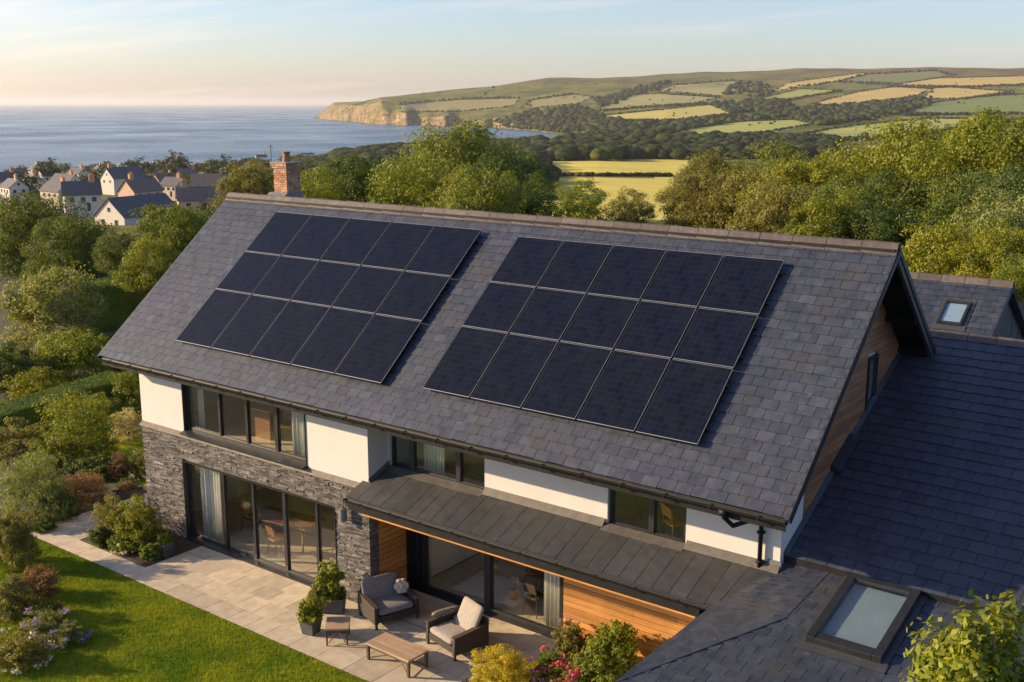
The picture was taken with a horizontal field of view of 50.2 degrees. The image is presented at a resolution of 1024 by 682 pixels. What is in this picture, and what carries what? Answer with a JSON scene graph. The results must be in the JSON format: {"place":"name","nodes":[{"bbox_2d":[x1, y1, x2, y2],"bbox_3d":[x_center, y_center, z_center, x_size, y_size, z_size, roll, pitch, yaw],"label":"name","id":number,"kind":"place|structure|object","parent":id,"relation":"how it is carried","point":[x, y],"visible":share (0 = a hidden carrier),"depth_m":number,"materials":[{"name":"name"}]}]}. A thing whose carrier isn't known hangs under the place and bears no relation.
{"place":"outdoors","nodes":[
{"label":"outdoors","id":0,"kind":"place"},
{"bbox_2d":[0,396,366,681],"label":"lawn","id":1,"kind":"structure","parent":0,"point":[140,481],"depth_m":25.56,"materials":[{"name":"green plant"}]},
{"bbox_2d":[0,572,41,623],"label":"shrub","id":2,"kind":"object","parent":1,"relation":"on","point":[14,595],"visible":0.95,"depth_m":26.67,"materials":[{"name":"green plant"}]},
{"bbox_2d":[0,503,41,571],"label":"shrub","id":3,"kind":"object","parent":1,"relation":"on","point":[12,537],"visible":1,"depth_m":29.48,"materials":[{"name":"green plant"}]},
{"bbox_2d":[0,626,57,674],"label":"flowering shrub","id":4,"kind":"object","parent":1,"relation":"on","point":[22,642],"visible":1,"depth_m":24.38,"materials":[{"name":"green plant"}]},
{"bbox_2d":[0,369,134,439],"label":"hedge","id":5,"kind":"object","parent":1,"relation":"on","point":[22,407],"visible":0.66,"depth_m":42.85,"materials":[{"name":"green plant"}]},
{"bbox_2d":[31,389,125,463],"bbox_3d":[-15.274,2.946,38.685,3.322,2.622,3.106,9,15,36],"label":"shrub","id":6,"kind":"object","parent":1,"relation":"on","point":[79,421],"visible":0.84,"depth_m":38.44,"materials":[{"name":"green plant"}]},
{"bbox_2d":[0,104,557,171],"bbox_3d":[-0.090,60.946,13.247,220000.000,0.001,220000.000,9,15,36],"label":"sea","id":7,"kind":"structure","parent":0,"point":[74,135],"depth_m":2374.48,"materials":[{"name":"blue liquid"}]},
{"bbox_2d":[32,493,558,681],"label":"patio","id":8,"kind":"structure","parent":0,"point":[259,600],"depth_m":27.20,"materials":[{"name":"beige stone"}]},
{"bbox_2d":[357,571,419,629],"bbox_3d":[-3.057,6.319,26.863,1.250,0.968,1.077,-8,15,-32],"label":"armchair","id":9,"kind":"object","parent":8,"relation":"on","point":[380,600],"visible":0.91,"depth_m":26.74,"materials":[{"name":"wicker"}]},
{"bbox_2d":[365,632,428,677],"bbox_3d":[-2.596,7.081,24.653,1.360,0.420,0.654,10,16,38],"label":"coffee table","id":10,"kind":"object","parent":8,"relation":"on","point":[397,648],"visible":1,"depth_m":24.54,"materials":[{"name":"brown wood"}]},
{"bbox_2d":[425,596,488,661],"bbox_3d":[-1.250,6.596,25.406,1.097,1.051,1.190,-10,16,-38],"label":"armchair","id":11,"kind":"object","parent":8,"relation":"on","point":[466,630],"visible":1,"depth_m":25.20,"materials":[{"name":"fabric"}]},
{"bbox_2d":[83,528,636,681],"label":"soil","id":12,"kind":"structure","parent":0,"point":[182,544],"depth_m":30.80,"materials":[{"name":"brown soil"}]},
{"bbox_2d":[104,493,163,553],"bbox_3d":[-10.594,5.113,30.920,1.657,1.696,1.430,9,15,36],"label":"shrub","id":13,"kind":"object","parent":12,"relation":"on","point":[140,524],"visible":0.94,"depth_m":30.66,"materials":[{"name":"green plant"}]},
{"bbox_2d":[469,643,541,681],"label":"flowering shrub","id":14,"kind":"object","parent":12,"relation":"on","point":[507,663],"visible":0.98,"depth_m":23.25,"materials":[{"name":"yellow plant"}]},
{"bbox_2d":[568,645,623,681],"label":"shrub","id":15,"kind":"object","parent":12,"relation":"on","point":[597,668],"visible":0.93,"depth_m":23.14,"materials":[{"name":"green plant"}]},
{"bbox_2d":[580,619,643,674],"bbox_3d":[2.251,6.759,24.013,1.443,1.450,1.320,9,15,36],"label":"shrub","id":16,"kind":"object","parent":12,"relation":"on","point":[616,644],"visible":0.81,"depth_m":23.72,"materials":[{"name":"green plant"}]},
{"bbox_2d":[401,98,518,111],"bbox_3d":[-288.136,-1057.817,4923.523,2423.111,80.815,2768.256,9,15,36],"label":"field","id":17,"kind":"structure","parent":0,"point":[454,105],"depth_m":3496.71,"materials":[{"name":"plant"}]},
{"bbox_2d":[0,67,1023,292],"bbox_3d":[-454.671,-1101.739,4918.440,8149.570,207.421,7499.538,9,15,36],"label":"hills","id":18,"kind":"structure","parent":0,"point":[385,110],"depth_m":3606.79,"materials":[{"name":"green plant"}]},
{"bbox_2d":[0,190,118,280],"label":"tree","id":19,"kind":"object","parent":18,"relation":"on","point":[27,214],"visible":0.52,"depth_m":78.71,"materials":[{"name":"green plant"}]},
{"bbox_2d":[17,212,116,286],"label":"tree","id":20,"kind":"object","parent":18,"relation":"on","point":[52,249],"visible":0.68,"depth_m":71.60,"materials":[{"name":"green plant"}]},
{"bbox_2d":[61,173,102,217],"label":"village house","id":21,"kind":"structure","parent":18,"relation":"on","point":[90,191],"depth_m":283.00,"materials":[{"name":"paint"}]},
{"bbox_2d":[88,229,156,275],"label":"tree","id":22,"kind":"object","parent":18,"relation":"on","point":[110,253],"visible":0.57,"depth_m":65.50,"materials":[{"name":"green plant"}]},
{"bbox_2d":[92,193,175,224],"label":"village house","id":23,"kind":"structure","parent":18,"relation":"on","point":[114,210],"depth_m":241.63,"materials":[{"name":"paint"}]},
{"bbox_2d":[108,235,180,294],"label":"tree","id":24,"kind":"object","parent":18,"relation":"on","point":[143,278],"visible":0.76,"depth_m":58.67,"materials":[{"name":"green plant"}]},
{"bbox_2d":[130,203,209,258],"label":"tree","id":25,"kind":"object","parent":18,"relation":"on","point":[189,224],"visible":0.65,"depth_m":79.28,"materials":[{"name":"green plant"}]},
{"bbox_2d":[207,157,274,210],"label":"tree","id":26,"kind":"object","parent":18,"relation":"on","point":[252,182],"visible":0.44,"depth_m":87.62,"materials":[{"name":"green plant"}]},
{"bbox_2d":[299,164,350,200],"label":"tree","id":27,"kind":"object","parent":18,"relation":"on","point":[308,191],"visible":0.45,"depth_m":60.21,"materials":[{"name":"green plant"}]},
{"bbox_2d":[308,154,390,201],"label":"tree","id":28,"kind":"object","parent":18,"relation":"on","point":[356,180],"visible":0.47,"depth_m":63.69,"materials":[{"name":"green plant"}]},
{"bbox_2d":[357,148,480,207],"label":"tree","id":29,"kind":"object","parent":18,"relation":"on","point":[390,191],"visible":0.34,"depth_m":60.12,"materials":[{"name":"green plant"}]},
{"bbox_2d":[380,117,531,201],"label":"tree","id":30,"kind":"object","parent":18,"relation":"on","point":[459,148],"visible":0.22,"depth_m":71.41,"materials":[{"name":"green plant"}]},
{"bbox_2d":[419,162,538,213],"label":"tree","id":31,"kind":"object","parent":18,"relation":"on","point":[470,184],"visible":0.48,"depth_m":54.62,"materials":[{"name":"green plant"}]},
{"bbox_2d":[474,146,555,214],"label":"tree","id":32,"kind":"object","parent":18,"relation":"on","point":[506,163],"visible":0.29,"depth_m":68.50,"materials":[{"name":"green plant"}]},
{"bbox_2d":[500,170,560,216],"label":"tree","id":33,"kind":"object","parent":18,"relation":"on","point":[532,207],"visible":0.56,"depth_m":59.16,"materials":[{"name":"green plant"}]},
{"bbox_2d":[548,176,612,220],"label":"tree","id":34,"kind":"object","parent":18,"relation":"on","point":[569,205],"visible":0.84,"depth_m":53.35,"materials":[{"name":"green plant"}]},
{"bbox_2d":[227,70,1023,167],"bbox_3d":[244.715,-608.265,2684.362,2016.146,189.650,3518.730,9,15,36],"label":"hedgerow","id":35,"kind":"object","parent":18,"relation":"on","point":[807,124],"visible":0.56,"depth_m":2968.56,"materials":[{"name":"green plant"}]},
{"bbox_2d":[328,79,931,195],"bbox_3d":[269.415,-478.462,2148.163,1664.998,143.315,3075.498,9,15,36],"label":"wood","id":36,"kind":"object","parent":18,"relation":"on","point":[612,137],"visible":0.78,"depth_m":1460.37,"materials":[{"name":"green plant"}]},
{"bbox_2d":[605,186,658,223],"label":"tree","id":37,"kind":"object","parent":18,"relation":"on","point":[628,213],"visible":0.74,"depth_m":55.10,"materials":[{"name":"green plant"}]},
{"bbox_2d":[653,169,743,228],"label":"tree","id":38,"kind":"object","parent":18,"relation":"on","point":[682,208],"visible":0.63,"depth_m":67.88,"materials":[{"name":"green plant"}]},
{"bbox_2d":[664,147,745,201],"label":"tree","id":39,"kind":"object","parent":18,"relation":"on","point":[713,163],"visible":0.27,"depth_m":85.14,"materials":[{"name":"green plant"}]},
{"bbox_2d":[689,161,776,229],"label":"tree","id":40,"kind":"object","parent":18,"relation":"on","point":[726,197],"visible":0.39,"depth_m":65.70,"materials":[{"name":"green plant"}]},
{"bbox_2d":[717,135,812,215],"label":"tree","id":41,"kind":"object","parent":18,"relation":"on","point":[789,158],"visible":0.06,"depth_m":82.34,"materials":[{"name":"green plant"}]},
{"bbox_2d":[725,174,826,236],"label":"tree","id":42,"kind":"object","parent":18,"relation":"on","point":[768,214],"visible":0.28,"depth_m":49.79,"materials":[{"name":"green plant"}]},
{"bbox_2d":[735,154,870,232],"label":"tree","id":43,"kind":"object","parent":18,"relation":"on","point":[799,174],"visible":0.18,"depth_m":58.70,"materials":[{"name":"green plant"}]},
{"bbox_2d":[781,188,870,239],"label":"tree","id":44,"kind":"object","parent":18,"relation":"on","point":[822,208],"visible":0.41,"depth_m":47.29,"materials":[{"name":"green plant"}]},
{"bbox_2d":[799,173,914,239],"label":"tree","id":45,"kind":"object","parent":18,"relation":"on","point":[866,192],"visible":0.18,"depth_m":50.99,"materials":[{"name":"green plant"}]},
{"bbox_2d":[821,198,925,258],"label":"tree","id":46,"kind":"object","parent":18,"relation":"on","point":[881,222],"visible":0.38,"depth_m":46.71,"materials":[{"name":"green plant"}]},
{"bbox_2d":[848,164,943,262],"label":"tree","id":47,"kind":"object","parent":18,"relation":"on","point":[886,177],"visible":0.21,"depth_m":54.88,"materials":[{"name":"green plant"}]},
{"bbox_2d":[825,113,984,208],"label":"tree","id":48,"kind":"object","parent":18,"relation":"on","point":[896,151],"visible":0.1,"depth_m":60.68,"materials":[{"name":"green plant"}]},
{"bbox_2d":[899,217,993,274],"bbox_3d":[15.420,0.448,40.148,5.395,10.283,4.588,4,13,16],"label":"tree","id":49,"kind":"object","parent":18,"relation":"on","point":[947,240],"visible":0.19,"depth_m":38.79,"materials":[{"name":"green plant"}]},
{"bbox_2d":[896,163,1023,300],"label":"tree","id":50,"kind":"object","parent":18,"relation":"on","point":[944,209],"visible":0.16,"depth_m":45.28,"materials":[{"name":"green plant"}]},
{"bbox_2d":[900,106,1023,230],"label":"tree","id":51,"kind":"object","parent":18,"relation":"on","point":[985,152],"visible":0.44,"depth_m":51.80,"materials":[{"name":"green plant"}]},
{"bbox_2d":[936,215,1023,302],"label":"tree","id":52,"kind":"object","parent":18,"relation":"on","point":[996,245],"visible":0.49,"depth_m":36.50,"materials":[{"name":"green plant"}]},
{"bbox_2d":[949,184,1023,263],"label":"tree","id":53,"kind":"object","parent":18,"relation":"on","point":[1011,218],"visible":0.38,"depth_m":41.78,"materials":[{"name":"green plant"}]},
{"bbox_2d":[0,244,1023,649],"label":"garden ground","id":54,"kind":"structure","parent":0,"point":[4,282],"depth_m":38.64,"materials":[{"name":"brown soil"}]},
{"bbox_2d":[0,339,34,398],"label":"shrub","id":55,"kind":"object","parent":54,"relation":"on","point":[9,364],"visible":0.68,"depth_m":46.84,"materials":[{"name":"green plant"}]},
{"bbox_2d":[0,416,51,464],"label":"shrub","id":56,"kind":"object","parent":54,"relation":"on","point":[14,435],"visible":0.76,"depth_m":38.26,"materials":[{"name":"green plant"}]},
{"bbox_2d":[0,365,73,402],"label":"shrub","id":57,"kind":"object","parent":54,"relation":"on","point":[34,382],"visible":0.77,"depth_m":45.71,"materials":[{"name":"green plant"}]},
{"bbox_2d":[0,449,82,523],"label":"shrub","id":58,"kind":"object","parent":54,"relation":"on","point":[44,484],"visible":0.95,"depth_m":32.77,"materials":[{"name":"green plant"}]},
{"bbox_2d":[20,430,87,474],"bbox_3d":[-15.827,3.779,37.484,2.186,1.507,2.069,9,15,36],"label":"shrub","id":59,"kind":"object","parent":54,"relation":"on","point":[50,445],"visible":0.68,"depth_m":37.31,"materials":[{"name":"green plant"}]},
{"bbox_2d":[0,260,110,353],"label":"shrub","id":60,"kind":"object","parent":54,"relation":"on","point":[33,305],"visible":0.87,"depth_m":53.54,"materials":[{"name":"green plant"}]},
{"bbox_2d":[30,326,112,383],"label":"shrub","id":61,"kind":"object","parent":54,"relation":"on","point":[77,352],"visible":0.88,"depth_m":48.83,"materials":[{"name":"green plant"}]},
{"bbox_2d":[59,468,112,509],"bbox_3d":[-13.545,4.634,34.474,1.965,1.119,1.699,9,15,36],"label":"shrub","id":62,"kind":"object","parent":54,"relation":"on","point":[83,484],"visible":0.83,"depth_m":34.28,"materials":[{"name":"red plant"}]},
{"bbox_2d":[68,276,152,331],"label":"lawn","id":63,"kind":"structure","parent":54,"relation":"on","point":[123,303],"depth_m":60.59,"materials":[{"name":"green plant"}]},
{"bbox_2d":[96,151,1023,681],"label":"house","id":64,"kind":"structure","parent":54,"relation":"on","point":[840,487],"depth_m":23.27,"materials":[{"name":"stone"}]},
{"bbox_2d":[200,467,224,541],"bbox_3d":[-8.656,4.512,31.485,0.956,2.480,0.125,9,15,36],"label":"curtain","id":65,"kind":"object","parent":64,"relation":"hanging from","point":[212,506],"visible":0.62,"depth_m":31.50,"materials":[{"name":"white fabric"}]},
{"bbox_2d":[176,289,250,347],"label":"solar panel","id":66,"kind":"object","parent":64,"relation":"attached to","point":[212,319],"visible":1,"depth_m":30.11,"materials":[{"name":"blue glass"}]},
{"bbox_2d":[179,385,307,469],"bbox_3d":[-7.268,2.079,29.320,5.080,1.740,0.360,9,15,36],"label":"window","id":67,"kind":"structure","parent":64,"relation":"in","point":[270,456],"depth_m":29.39,"materials":[{"name":"metal"}]},
{"bbox_2d":[216,251,280,294],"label":"solar panel","id":68,"kind":"object","parent":64,"relation":"attached to","point":[248,272],"visible":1,"depth_m":30.88,"materials":[{"name":"blue glass"}]},
{"bbox_2d":[212,295,289,355],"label":"solar panel","id":69,"kind":"object","parent":64,"relation":"attached to","point":[250,325],"visible":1,"depth_m":29.18,"materials":[{"name":"blue glass"}]},
{"bbox_2d":[187,463,322,583],"bbox_3d":[-6.849,4.948,29.821,6.180,2.360,0.102,9,15,36],"label":"glazed door","id":70,"kind":"structure","parent":64,"relation":"in","point":[287,567],"depth_m":29.88,"materials":[{"name":"metal"}]},
{"bbox_2d":[246,212,311,255],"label":"solar panel","id":71,"kind":"object","parent":64,"relation":"attached to","point":[278,233],"visible":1,"depth_m":31.58,"materials":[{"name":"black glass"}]},
{"bbox_2d":[245,505,325,552],"bbox_3d":[-6.497,5.430,31.423,2.200,0.760,0.950,7,14,28],"label":"dining table","id":72,"kind":"object","parent":64,"relation":"on","point":[269,515],"visible":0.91,"depth_m":31.25,"materials":[{"name":"brown wood"}]},
{"bbox_2d":[253,256,319,300],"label":"solar panel","id":73,"kind":"object","parent":64,"relation":"attached to","point":[285,278],"visible":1,"depth_m":29.96,"materials":[{"name":"blue glass"}]},
{"bbox_2d":[250,301,330,364],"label":"solar panel","id":74,"kind":"object","parent":64,"relation":"attached to","point":[289,333],"visible":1,"depth_m":28.26,"materials":[{"name":"blue glass"}]},
{"bbox_2d":[282,215,350,260],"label":"solar panel","id":75,"kind":"object","parent":64,"relation":"attached to","point":[316,237],"visible":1,"depth_m":30.66,"materials":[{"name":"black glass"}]},
{"bbox_2d":[291,261,360,306],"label":"solar panel","id":76,"kind":"object","parent":64,"relation":"attached to","point":[325,283],"visible":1,"depth_m":29.04,"materials":[{"name":"blue glass"}]},
{"bbox_2d":[291,308,374,373],"bbox_3d":[-4.457,-0.002,27.401,1.571,0.132,1.902,9,56,36],"label":"solar panel","id":77,"kind":"object","parent":64,"relation":"attached to","point":[332,340],"visible":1,"depth_m":27.34,"materials":[{"name":"blue glass"}]},
{"bbox_2d":[321,218,391,265],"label":"solar panel","id":78,"kind":"object","parent":64,"relation":"attached to","point":[356,241],"visible":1,"depth_m":29.74,"materials":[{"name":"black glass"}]},
{"bbox_2d":[332,266,403,313],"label":"solar panel","id":79,"kind":"object","parent":64,"relation":"attached to","point":[368,289],"visible":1,"depth_m":28.11,"materials":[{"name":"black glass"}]},
{"bbox_2d":[335,314,421,383],"bbox_3d":[-3.207,0.200,26.480,1.571,0.132,1.902,9,56,36],"label":"solar panel","id":80,"kind":"object","parent":64,"relation":"attached to","point":[377,350],"visible":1,"depth_m":26.42,"materials":[{"name":"black glass"}]},
{"bbox_2d":[362,222,434,270],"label":"solar panel","id":81,"kind":"object","parent":64,"relation":"attached to","point":[399,245],"visible":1,"depth_m":28.82,"materials":[{"name":"black glass"}]},
{"bbox_2d":[376,271,450,321],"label":"solar panel","id":82,"kind":"object","parent":64,"relation":"attached to","point":[413,295],"visible":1,"depth_m":27.19,"materials":[{"name":"black glass"}]},
{"bbox_2d":[406,226,481,276],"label":"solar panel","id":83,"kind":"object","parent":64,"relation":"attached to","point":[443,250],"visible":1,"depth_m":27.89,"materials":[{"name":"black glass"}]},
{"bbox_2d":[423,326,507,397],"bbox_3d":[-1.030,0.489,24.936,1.407,0.132,1.852,9,56,36],"label":"solar panel","id":84,"kind":"object","parent":64,"relation":"attached to","point":[464,363],"visible":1,"depth_m":24.88,"materials":[{"name":"black glass"}]},
{"bbox_2d":[416,532,563,632],"bbox_3d":[-0.613,5.445,26.968,4.620,2.600,0.152,9,15,36],"label":"sliding door","id":85,"kind":"structure","parent":64,"relation":"in","point":[422,544],"depth_m":27.09,"materials":[{"name":"metal"}]},
{"bbox_2d":[453,571,540,606],"bbox_3d":[-0.386,6.449,28.466,1.900,0.018,1.300,8,15,33],"label":"rug","id":86,"kind":"object","parent":64,"relation":"on","point":[474,585],"visible":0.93,"depth_m":28.44,"materials":[{"name":"grey carpet"}]},
{"bbox_2d":[462,282,535,333],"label":"solar panel","id":87,"kind":"object","parent":64,"relation":"attached to","point":[499,307],"visible":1,"depth_m":25.63,"materials":[{"name":"black glass"}]},
{"bbox_2d":[471,334,558,408],"bbox_3d":[0.089,0.670,24.111,1.407,0.132,1.852,9,56,36],"label":"solar panel","id":88,"kind":"object","parent":64,"relation":"attached to","point":[514,371],"visible":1,"depth_m":24.05,"materials":[{"name":"black glass"}]},
{"bbox_2d":[491,236,563,287],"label":"solar panel","id":89,"kind":"object","parent":64,"relation":"attached to","point":[527,261],"visible":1,"depth_m":26.30,"materials":[{"name":"black glass"}]},
{"bbox_2d":[510,288,585,340],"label":"solar panel","id":90,"kind":"object","parent":64,"relation":"attached to","point":[548,314],"visible":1,"depth_m":24.80,"materials":[{"name":"black glass"}]},
{"bbox_2d":[522,342,612,419],"bbox_3d":[1.209,0.851,23.287,1.407,0.132,1.852,9,56,36],"label":"solar panel","id":91,"kind":"object","parent":64,"relation":"attached to","point":[567,380],"visible":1,"depth_m":23.23,"materials":[{"name":"black glass"}]},
{"bbox_2d":[538,241,613,293],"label":"solar panel","id":92,"kind":"object","parent":64,"relation":"attached to","point":[575,267],"visible":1,"depth_m":25.47,"materials":[{"name":"black glass"}]},
{"bbox_2d":[560,294,639,349],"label":"solar panel","id":93,"kind":"object","parent":64,"relation":"attached to","point":[598,321],"visible":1,"depth_m":23.98,"materials":[{"name":"black glass"}]},
{"bbox_2d":[577,350,670,431],"bbox_3d":[2.328,1.032,22.462,1.407,0.132,1.852,9,56,36],"label":"solar panel","id":94,"kind":"object","parent":64,"relation":"attached to","point":[623,390],"visible":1,"depth_m":22.40,"materials":[{"name":"black glass"}]},
{"bbox_2d":[588,245,666,300],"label":"solar panel","id":95,"kind":"object","parent":64,"relation":"attached to","point":[627,272],"visible":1,"depth_m":24.65,"materials":[{"name":"black glass"}]},
{"bbox_2d":[615,301,696,358],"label":"solar panel","id":96,"kind":"object","parent":64,"relation":"attached to","point":[655,329],"visible":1,"depth_m":23.15,"materials":[{"name":"black glass"}]},
{"bbox_2d":[642,250,723,307],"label":"solar panel","id":97,"kind":"object","parent":64,"relation":"attached to","point":[682,278],"visible":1,"depth_m":23.82,"materials":[{"name":"black glass"}]},
{"bbox_2d":[636,359,732,444],"bbox_3d":[3.447,1.213,21.637,1.407,0.132,1.852,9,56,36],"label":"solar panel","id":98,"kind":"object","parent":64,"relation":"attached to","point":[684,401],"visible":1,"depth_m":21.58,"materials":[{"name":"black glass"}]},
{"bbox_2d":[673,308,758,368],"bbox_3d":[4.202,-0.043,22.386,1.407,0.132,1.382,9,56,36],"label":"solar panel","id":99,"kind":"object","parent":64,"relation":"attached to","point":[712,337],"visible":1,"depth_m":22.33,"materials":[{"name":"black glass"}]},
{"bbox_2d":[699,255,784,314],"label":"solar panel","id":100,"kind":"object","parent":64,"relation":"attached to","point":[739,284],"visible":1,"depth_m":23.00,"materials":[{"name":"black glass"}]},
{"bbox_2d":[899,588,1023,681],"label":"climbing shrub","id":101,"kind":"object","parent":54,"relation":"on","point":[981,657],"visible":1,"depth_m":12.44,"materials":[{"name":"green plant"}]},
{"bbox_2d":[909,271,1023,339],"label":"roof","id":102,"kind":"structure","parent":54,"relation":"on","point":[973,305],"depth_m":31.28,"materials":[{"name":"tile"}]},
{"bbox_2d":[929,298,975,331],"bbox_3d":[12.502,-0.757,30.927,0.940,0.709,1.120,9,15,36],"label":"roof window","id":103,"kind":"structure","parent":102,"relation":"in","point":[952,314],"depth_m":30.89,"materials":[{"name":"metal"}]},
{"bbox_2d":[0,0,1023,103],"label":"sky","id":104,"kind":"structure","parent":0,"point":[52,51],"materials":[{"name":"blue"}]},
{"bbox_2d":[541,176,673,219],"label":"field","id":105,"kind":"structure","parent":0,"point":[612,187],"depth_m":559.97,"materials":[{"name":"yellow plant"}]},
{"bbox_2d":[552,158,689,174],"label":"field","id":106,"kind":"structure","parent":0,"point":[658,165],"depth_m":786.39,"materials":[{"name":"yellow plant"}]},
{"bbox_2d":[914,95,1023,112],"bbox_3d":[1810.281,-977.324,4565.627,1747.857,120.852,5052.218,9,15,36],"label":"field","id":107,"kind":"structure","parent":0,"point":[1005,103],"depth_m":2462.11,"materials":[{"name":"green plant"}]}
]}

